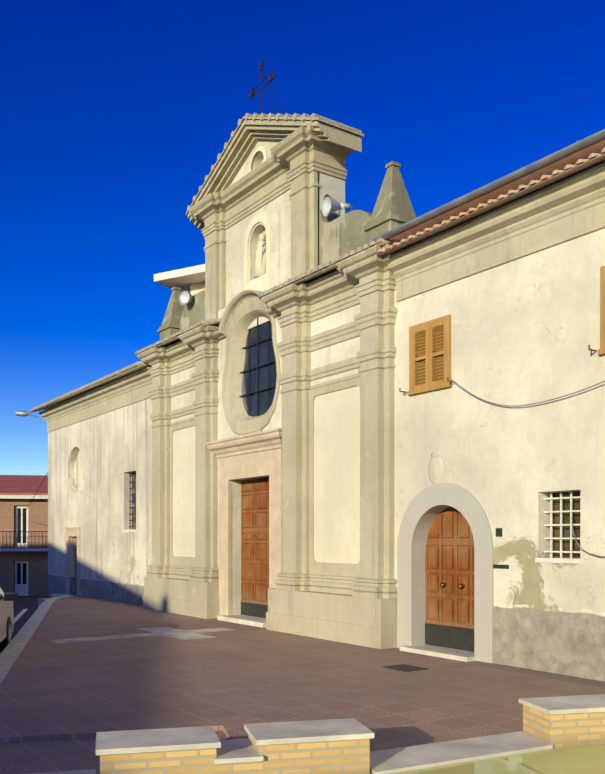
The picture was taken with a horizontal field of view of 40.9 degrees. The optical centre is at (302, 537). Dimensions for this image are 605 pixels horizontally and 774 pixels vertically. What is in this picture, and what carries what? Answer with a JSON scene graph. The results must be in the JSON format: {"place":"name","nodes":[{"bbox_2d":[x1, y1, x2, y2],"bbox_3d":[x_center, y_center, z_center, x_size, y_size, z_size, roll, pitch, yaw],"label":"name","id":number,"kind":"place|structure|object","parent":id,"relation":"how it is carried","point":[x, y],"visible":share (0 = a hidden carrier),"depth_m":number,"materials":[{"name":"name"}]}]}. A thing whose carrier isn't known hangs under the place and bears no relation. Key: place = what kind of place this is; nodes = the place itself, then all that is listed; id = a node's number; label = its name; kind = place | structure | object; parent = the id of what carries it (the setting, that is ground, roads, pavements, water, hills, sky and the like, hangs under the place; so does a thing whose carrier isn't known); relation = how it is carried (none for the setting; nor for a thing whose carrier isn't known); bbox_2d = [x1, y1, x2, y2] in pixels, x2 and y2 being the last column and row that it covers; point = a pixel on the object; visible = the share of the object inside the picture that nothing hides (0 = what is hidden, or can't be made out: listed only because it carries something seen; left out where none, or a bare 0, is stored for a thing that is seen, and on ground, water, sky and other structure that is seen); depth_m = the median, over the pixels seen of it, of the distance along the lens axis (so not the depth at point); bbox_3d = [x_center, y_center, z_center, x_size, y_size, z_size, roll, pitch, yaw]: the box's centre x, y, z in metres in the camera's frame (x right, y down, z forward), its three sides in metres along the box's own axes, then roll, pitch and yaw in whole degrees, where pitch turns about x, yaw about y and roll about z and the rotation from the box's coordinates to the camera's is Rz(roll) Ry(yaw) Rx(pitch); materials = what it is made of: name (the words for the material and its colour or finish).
{"place":"outdoors","nodes":[
{"label":"outdoors","id":0,"kind":"place"},
{"bbox_2d":[0,499,47,595],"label":"street house","id":1,"kind":"structure","parent":0,"point":[37,560],"depth_m":46.47,"materials":[{"name":"paint"}]},
{"bbox_2d":[15,506,27,595],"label":"balcony doors","id":2,"kind":"structure","parent":1,"relation":"in","point":[21,589],"depth_m":46.56,"materials":[{"name":"white wood"}]},
{"bbox_2d":[0,475,47,494],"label":"roof","id":3,"kind":"structure","parent":1,"relation":"on","point":[20,484],"depth_m":47.86,"materials":[{"name":"red tile"}]},
{"bbox_2d":[0,496,47,498],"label":"roof fascia","id":4,"kind":"structure","parent":1,"relation":"attached to","point":[23,497],"depth_m":45.87,"materials":[{"name":"beige paint"}]},
{"bbox_2d":[0,548,47,550],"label":"balcony slab","id":5,"kind":"structure","parent":1,"relation":"attached to","point":[23,549],"depth_m":45.62,"materials":[{"name":"grey concrete"}]},
{"bbox_2d":[0,531,47,548],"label":"balcony railing","id":6,"kind":"object","parent":5,"relation":"on","point":[42,547],"visible":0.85,"depth_m":45.58,"materials":[{"name":"black metal"}]},
{"bbox_2d":[0,596,47,653],"bbox_3d":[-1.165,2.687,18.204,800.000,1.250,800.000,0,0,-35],"label":"road","id":7,"kind":"structure","parent":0,"point":[29,603],"depth_m":27.26,"materials":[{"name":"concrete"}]},
{"bbox_2d":[0,587,17,641],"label":"parked car","id":8,"kind":"object","parent":7,"relation":"on","point":[6,610],"depth_m":14.32,"materials":[{"name":"white metal"}]},
{"bbox_2d":[0,617,11,650],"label":"parked car wheels","id":9,"kind":"object","parent":8,"relation":"attached to","point":[4,643],"visible":0.41,"depth_m":14.64,"materials":[{"name":"black rubber"}]},
{"bbox_2d":[8,624,11,642],"bbox_3d":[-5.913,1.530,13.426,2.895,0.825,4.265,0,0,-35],"label":"wheel rim","id":10,"kind":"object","parent":8,"relation":"attached to","point":[10,633],"depth_m":14.90,"materials":[{"name":"silver metal"}]},
{"bbox_2d":[14,609,27,622],"bbox_3d":[-4.051,2.054,7.988,0.120,0.006,31.991,0,0,-14],"label":"road edge line","id":11,"kind":"object","parent":7,"relation":"on","point":[20,614],"visible":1,"depth_m":21.60,"materials":[{"name":"white paint"}]},
{"bbox_2d":[0,595,75,682],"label":"plaza kerb","id":12,"kind":"structure","parent":7,"relation":"on","point":[11,652],"depth_m":15.27,"materials":[{"name":"stone"}]},
{"bbox_2d":[38,593,69,606],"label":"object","id":13,"kind":"structure","parent":7,"relation":"on","point":[41,600],"depth_m":28.14,"materials":[{"name":"stone"}]},
{"bbox_2d":[28,769,95,773],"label":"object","id":14,"kind":"object","parent":7,"relation":"on","point":[91,771],"visible":1,"depth_m":6.38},
{"bbox_2d":[190,282,204,295],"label":"wall","id":15,"kind":"structure","parent":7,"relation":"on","point":[196,288],"depth_m":50.61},
{"bbox_2d":[154,264,204,291],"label":"roof slab","id":16,"kind":"structure","parent":15,"relation":"on","point":[184,278],"depth_m":49.74,"materials":[{"name":"white concrete"}]},
{"bbox_2d":[171,290,397,614],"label":"church wall","id":17,"kind":"structure","parent":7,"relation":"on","point":[344,350],"depth_m":17.32,"materials":[{"name":"beige paint"}]},
{"bbox_2d":[157,287,184,339],"bbox_3d":[-3.430,-5.878,22.049,0.760,1.800,0.760,0,0,-35],"label":"pinnacle","id":18,"kind":"object","parent":17,"relation":"on","point":[169,326],"visible":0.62,"depth_m":21.84,"materials":[{"name":"beige stone"}]},
{"bbox_2d":[170,420,194,566],"bbox_3d":[-2.998,-1.118,20.834,0.055,3.680,1.730,0,0,-35],"label":"panel frame","id":19,"kind":"object","parent":17,"relation":"attached to","point":[181,561],"visible":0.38,"depth_m":21.44,"materials":[{"name":"beige paint"}]},
{"bbox_2d":[179,289,204,330],"bbox_3d":[-2.607,-5.823,21.099,0.430,1.650,1.800,0,0,-35],"label":"volute","id":20,"kind":"object","parent":17,"relation":"on","point":[193,313],"visible":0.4,"depth_m":20.99,"materials":[{"name":"beige paint"}]},
{"bbox_2d":[178,289,192,304],"bbox_3d":[-2.894,-6.179,21.152,0.410,0.443,0.600,0,0,31],"label":"loudspeaker","id":21,"kind":"object","parent":20,"relation":"attached to","point":[184,296],"visible":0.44,"depth_m":21.00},
{"bbox_2d":[205,428,281,614],"bbox_3d":[-1.268,-0.043,18.133,0.330,4.490,3.200,0,0,-35],"label":"door surround","id":22,"kind":"object","parent":17,"relation":"attached to","point":[255,454],"visible":0.73,"depth_m":18.14,"materials":[{"name":"beige stone"}]},
{"bbox_2d":[241,477,268,604],"bbox_3d":[-0.912,0.227,18.380,0.084,3.150,1.780,0,0,-35],"label":"church door","id":23,"kind":"structure","parent":22,"relation":"in","point":[254,540],"depth_m":18.59,"materials":[{"name":"brown wood"}]},
{"bbox_2d":[241,602,267,617],"bbox_3d":[-0.924,1.652,18.372,0.052,0.300,1.770,0,0,-35],"label":"door kick plate","id":24,"kind":"object","parent":23,"relation":"attached to","point":[254,610],"visible":0.5,"depth_m":18.58,"materials":[{"name":"grey metal"}]},
{"bbox_2d":[214,289,280,339],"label":"arched molding","id":25,"kind":"structure","parent":17,"relation":"attached to","point":[237,300],"depth_m":18.53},
{"bbox_2d":[222,297,280,435],"bbox_3d":[-1.095,-3.783,18.253,0.301,3.211,2.489,0,0,-35],"label":"oval window surround","id":26,"kind":"object","parent":17,"relation":"attached to","point":[246,314],"visible":0.85,"depth_m":18.78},
{"bbox_2d":[239,318,275,415],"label":"church window bars","id":27,"kind":"object","parent":26,"relation":"attached to","point":[257,367],"visible":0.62,"depth_m":18.30,"materials":[{"name":"metal"}]},
{"bbox_2d":[241,321,276,416],"bbox_3d":[-0.965,-3.848,18.343,0.013,2.500,1.900,0,0,-35],"label":"window glass","id":28,"kind":"object","parent":26,"relation":"in","point":[263,370],"visible":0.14,"depth_m":18.30,"materials":[{"name":"glass"}]},
{"bbox_2d":[218,278,289,324],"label":"wall","id":29,"kind":"structure","parent":17,"relation":"attached to","point":[220,313],"depth_m":17.70,"materials":[{"name":"beige paint"}]},
{"bbox_2d":[137,244,397,598],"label":"pilasters","id":30,"kind":"object","parent":17,"relation":"attached to","point":[365,279],"visible":0.94,"depth_m":16.24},
{"bbox_2d":[188,120,361,326],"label":"church trim","id":31,"kind":"structure","parent":17,"relation":"on","point":[303,153],"depth_m":17.52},
{"bbox_2d":[254,232,265,278],"bbox_3d":[-0.902,-6.390,18.387,0.400,0.985,0.400,0,0,-35],"label":"niche statue","id":32,"kind":"object","parent":31,"relation":"on","point":[260,266],"visible":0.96,"depth_m":18.25,"materials":[{"name":"beige stone"}]},
{"bbox_2d":[248,57,284,114],"bbox_3d":[-0.528,-9.998,18.950,1.021,2.070,1.210,0,0,-35],"label":"roof cross","id":33,"kind":"object","parent":31,"relation":"on","point":[263,79],"visible":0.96,"depth_m":18.71,"materials":[{"name":"metal"}]},
{"bbox_2d":[186,113,363,214],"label":"roof tiles","id":34,"kind":"object","parent":31,"relation":"on","point":[306,117],"visible":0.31,"depth_m":16.93,"materials":[{"name":"beige tile"}]},
{"bbox_2d":[309,377,359,576],"bbox_3d":[0.655,-1.118,15.566,0.055,3.680,1.730,0,0,-35],"label":"panel frame","id":35,"kind":"object","parent":17,"relation":"attached to","point":[337,569],"visible":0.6,"depth_m":16.12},
{"bbox_2d":[321,194,352,216],"bbox_3d":[0.696,-6.605,16.310,0.616,0.429,0.406,0,0,-35],"label":"loudspeaker","id":36,"kind":"object","parent":17,"relation":"attached to","point":[330,205],"visible":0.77,"depth_m":16.24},
{"bbox_2d":[320,210,371,264],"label":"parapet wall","id":37,"kind":"structure","parent":17,"relation":"attached to","point":[342,235],"depth_m":15.86,"materials":[{"name":"beige paint"}]},
{"bbox_2d":[363,161,416,243],"bbox_3d":[1.642,-5.878,14.736,0.760,1.800,0.760,0,0,-35],"label":"pinnacle","id":38,"kind":"object","parent":17,"relation":"attached to","point":[393,207],"visible":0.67,"depth_m":14.57,"materials":[{"name":"beige stone"}]},
{"bbox_2d":[100,705,604,773],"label":"brick wall","id":39,"kind":"structure","parent":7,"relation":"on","point":[353,756],"depth_m":6.28,"materials":[{"name":"yellow brick"}]},
{"bbox_2d":[391,745,604,773],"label":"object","id":40,"kind":"structure","parent":7,"relation":"on","point":[580,760],"depth_m":6.67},
{"bbox_3d":[-3.205,-0.828,34.045,13.300,7.460,0.700,0,0,-35],"label":"left wing","id":41,"kind":"object","parent":7,"relation":"on","visible":0},
{"bbox_2d":[15,411,44,418],"bbox_3d":[-10.193,-4.602,30.575,1.808,0.491,0.220,0,0,29],"label":"street lamp","id":42,"kind":"object","parent":41,"relation":"attached to","point":[21,413],"visible":0.9,"depth_m":30.67,"materials":[{"name":"grey metal"}]},
{"bbox_2d":[64,527,80,595],"bbox_3d":[-7.864,0.867,27.821,0.090,2.470,1.480,0,0,-35],"label":"door frame","id":43,"kind":"object","parent":41,"relation":"attached to","point":[73,531],"visible":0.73,"depth_m":27.72,"materials":[{"name":"stone"}]},
{"bbox_2d":[75,536,76,593],"bbox_3d":[-7.647,0.952,27.965,0.110,2.000,0.870,0,0,-35],"label":"door leaf","id":44,"kind":"object","parent":41,"relation":"attached to","point":[75,564],"visible":0.31,"depth_m":28.20,"materials":[{"name":"brown wood"}]},
{"bbox_2d":[122,529,136,532],"bbox_3d":[-4.960,-0.201,23.897,0.310,0.086,1.040,0,0,-35],"label":"window sill","id":45,"kind":"structure","parent":41,"relation":"attached to","point":[128,531],"depth_m":23.77,"materials":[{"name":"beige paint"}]},
{"bbox_2d":[129,472,135,529],"bbox_3d":[-4.928,-1.093,23.919,0.031,1.710,0.900,0,0,-35],"label":"grille window","id":46,"kind":"structure","parent":41,"relation":"attached to","point":[132,507],"depth_m":24.05,"materials":[{"name":"metal"}]},
{"bbox_2d":[133,472,135,528],"bbox_3d":[-4.824,-1.093,23.991,0.010,1.710,0.900,0,0,-35],"label":"window glass","id":47,"kind":"object","parent":41,"relation":"attached to","point":[134,499],"visible":0.14,"depth_m":24.26,"materials":[{"name":"multicoloured glass"}]},
{"bbox_2d":[48,398,151,604],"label":"wing wall","id":48,"kind":"structure","parent":0,"point":[94,462],"depth_m":25.55,"materials":[{"name":"beige paint"}]},
{"bbox_2d":[38,367,151,432],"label":"wing cornice","id":49,"kind":"structure","parent":48,"relation":"attached to","point":[132,388],"depth_m":25.43,"materials":[{"name":"beige paint"}]},
{"bbox_2d":[30,361,151,412],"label":"wing eave tiles","id":50,"kind":"object","parent":49,"relation":"on","point":[117,375],"visible":0.83,"depth_m":25.11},
{"bbox_2d":[173,426,194,556],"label":"panel field","id":51,"kind":"structure","parent":0,"point":[184,492],"depth_m":20.89,"materials":[{"name":"beige paint"}]},
{"bbox_2d":[135,238,395,355],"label":"roof tiles","id":52,"kind":"object","parent":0,"point":[318,272],"visible":0.54,"depth_m":15.78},
{"bbox_2d":[226,139,344,329],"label":"wall","id":53,"kind":"structure","parent":0,"point":[277,212],"depth_m":17.98,"materials":[{"name":"beige paint"}]},
{"bbox_2d":[244,147,270,290],"bbox_3d":[-1.013,-7.128,18.310,0.050,3.340,1.120,0,0,-35],"label":"niche surround","id":54,"kind":"object","parent":53,"relation":"attached to","point":[260,284],"visible":0.71,"depth_m":18.19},
{"bbox_2d":[0,595,604,773],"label":"plaza paving","id":55,"kind":"structure","parent":0,"point":[61,704],"depth_m":10.33,"materials":[{"name":"brown tile"}]},
{"bbox_2d":[49,627,233,642],"bbox_3d":[-3.051,1.925,15.923,3.700,0.054,2.200,0,0,-35],"label":"pavement inlay","id":56,"kind":"object","parent":55,"relation":"on","point":[177,633],"visible":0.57,"depth_m":15.96,"materials":[{"name":"grey stone"}]},
{"bbox_2d":[217,615,265,627],"bbox_3d":[-1.165,2.002,18.204,0.600,0.400,2.000,0,0,-35],"label":"doorstep","id":57,"kind":"object","parent":55,"relation":"on","point":[251,620],"visible":0.29,"depth_m":18.16,"materials":[{"name":"white stone"}]},
{"bbox_2d":[143,577,396,648],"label":"church plinths","id":58,"kind":"object","parent":55,"relation":"on","point":[359,621],"visible":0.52,"depth_m":15.72,"materials":[{"name":"beige stone"}]},
{"bbox_2d":[382,664,427,671],"bbox_3d":[1.496,1.915,11.866,0.450,0.035,0.550,0,0,-35],"label":"manhole","id":59,"kind":"object","parent":55,"relation":"on","point":[404,667],"visible":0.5,"depth_m":11.86,"materials":[{"name":"grey metal"}]},
{"bbox_2d":[400,644,476,661],"bbox_3d":[2.308,2.117,13.239,0.550,0.570,1.540,0,0,-35],"label":"doorstep","id":60,"kind":"object","parent":55,"relation":"on","point":[449,653],"visible":0.21,"depth_m":13.10,"materials":[{"name":"white stone"}]},
{"bbox_2d":[0,0,604,495],"label":"sky","id":61,"kind":"structure","parent":0,"point":[115,114],"materials":[{"name":"blue"}]},
{"bbox_2d":[314,386,359,563],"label":"panel field","id":62,"kind":"structure","parent":0,"point":[336,476],"depth_m":15.55,"materials":[{"name":"beige paint"}]},
{"bbox_2d":[96,694,604,773],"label":"brick wall caps","id":63,"kind":"object","parent":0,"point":[396,760],"visible":0.85,"depth_m":6.56,"materials":[{"name":"stone"}]},
{"bbox_2d":[398,228,604,681],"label":"wall","id":64,"kind":"structure","parent":0,"point":[525,330],"depth_m":11.81,"materials":[{"name":"beige paint"}]},
{"bbox_2d":[428,450,443,483],"bbox_3d":[2.192,-1.153,13.353,0.080,0.570,0.351,0,0,-35],"label":"convent coat of arms","id":65,"kind":"object","parent":64,"relation":"attached to","point":[436,469],"visible":0.92,"depth_m":13.31},
{"bbox_2d":[397,483,493,662],"bbox_3d":[2.421,0.752,13.317,0.395,3.300,2.160,0,0,-35],"label":"door surround","id":66,"kind":"object","parent":64,"relation":"attached to","point":[426,506],"visible":0.88,"depth_m":13.49,"materials":[{"name":"beige stone"}]},
{"bbox_2d":[425,506,473,628],"bbox_3d":[2.541,0.642,13.400,0.084,2.360,1.440,0,0,-35],"label":"door","id":67,"kind":"structure","parent":66,"relation":"in","point":[449,554],"depth_m":13.48,"materials":[{"name":"brown wood"}]},
{"bbox_2d":[425,623,473,650],"bbox_3d":[2.521,1.642,13.386,0.072,0.360,1.420,0,0,-35],"label":"door kick plate","id":68,"kind":"object","parent":67,"relation":"attached to","point":[461,638],"visible":0.81,"depth_m":13.48,"materials":[{"name":"metal"}]},
{"bbox_2d":[440,582,464,588],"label":"door knobs","id":69,"kind":"object","parent":67,"relation":"attached to","point":[442,584],"visible":1,"depth_m":13.20,"materials":[{"name":"gold metal"}]},
{"bbox_2d":[388,162,604,301],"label":"cornice","id":70,"kind":"structure","parent":64,"relation":"attached to","point":[565,210],"depth_m":11.99,"materials":[{"name":"beige paint"}]},
{"bbox_2d":[377,147,604,255],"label":"roof tiles","id":71,"kind":"object","parent":70,"relation":"on","point":[557,176],"visible":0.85,"depth_m":11.72,"materials":[{"name":"orange tile"}]},
{"bbox_2d":[388,138,604,244],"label":"roof eave","id":72,"kind":"object","parent":64,"relation":"attached to","point":[585,152],"depth_m":11.70,"materials":[{"name":"red tile"}]},
{"bbox_2d":[369,129,604,241],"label":"rain gutter","id":73,"kind":"object","parent":72,"relation":"attached to","point":[571,148],"visible":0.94,"depth_m":11.56,"materials":[{"name":"grey metal"}]},
{"bbox_2d":[399,345,596,392],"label":"shutter holdbacks","id":74,"kind":"object","parent":64,"relation":"attached to","point":[452,381],"visible":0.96,"depth_m":12.90,"materials":[{"name":"grey metal"}]},
{"bbox_2d":[493,528,508,568],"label":"wall plates","id":75,"kind":"object","parent":64,"relation":"attached to","point":[498,532],"visible":0.82,"depth_m":12.23,"materials":[{"name":"grey metal"}]},
{"bbox_2d":[407,266,604,395],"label":"window shutters","id":76,"kind":"object","parent":64,"relation":"attached to","point":[429,355],"visible":0.96,"depth_m":13.37,"materials":[{"name":"orange wood"}]},
{"bbox_2d":[451,379,604,556],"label":"convent cables","id":77,"kind":"object","parent":64,"relation":"attached to","point":[537,403],"visible":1,"depth_m":11.34,"materials":[{"name":"grey rubber"}]},
{"bbox_2d":[535,558,582,563],"bbox_3d":[3.703,0.319,11.438,0.330,0.066,0.790,0,0,-35],"label":"window sill","id":78,"kind":"structure","parent":64,"relation":"attached to","point":[562,560],"depth_m":11.31,"materials":[{"name":"white stone"}]},
{"bbox_2d":[544,490,580,558],"bbox_3d":[3.707,-0.183,11.440,0.042,0.950,0.730,0,0,-35],"label":"window grille","id":79,"kind":"object","parent":64,"relation":"in","point":[551,524],"visible":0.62,"depth_m":11.50,"materials":[{"name":"white metal"}]},
{"bbox_2d":[553,491,579,557],"bbox_3d":[3.849,-0.183,11.539,0.015,0.950,0.710,0,0,-35],"label":"window","id":80,"kind":"structure","parent":64,"relation":"in","point":[565,520],"depth_m":11.63,"materials":[{"name":"white metal"}]}
]}

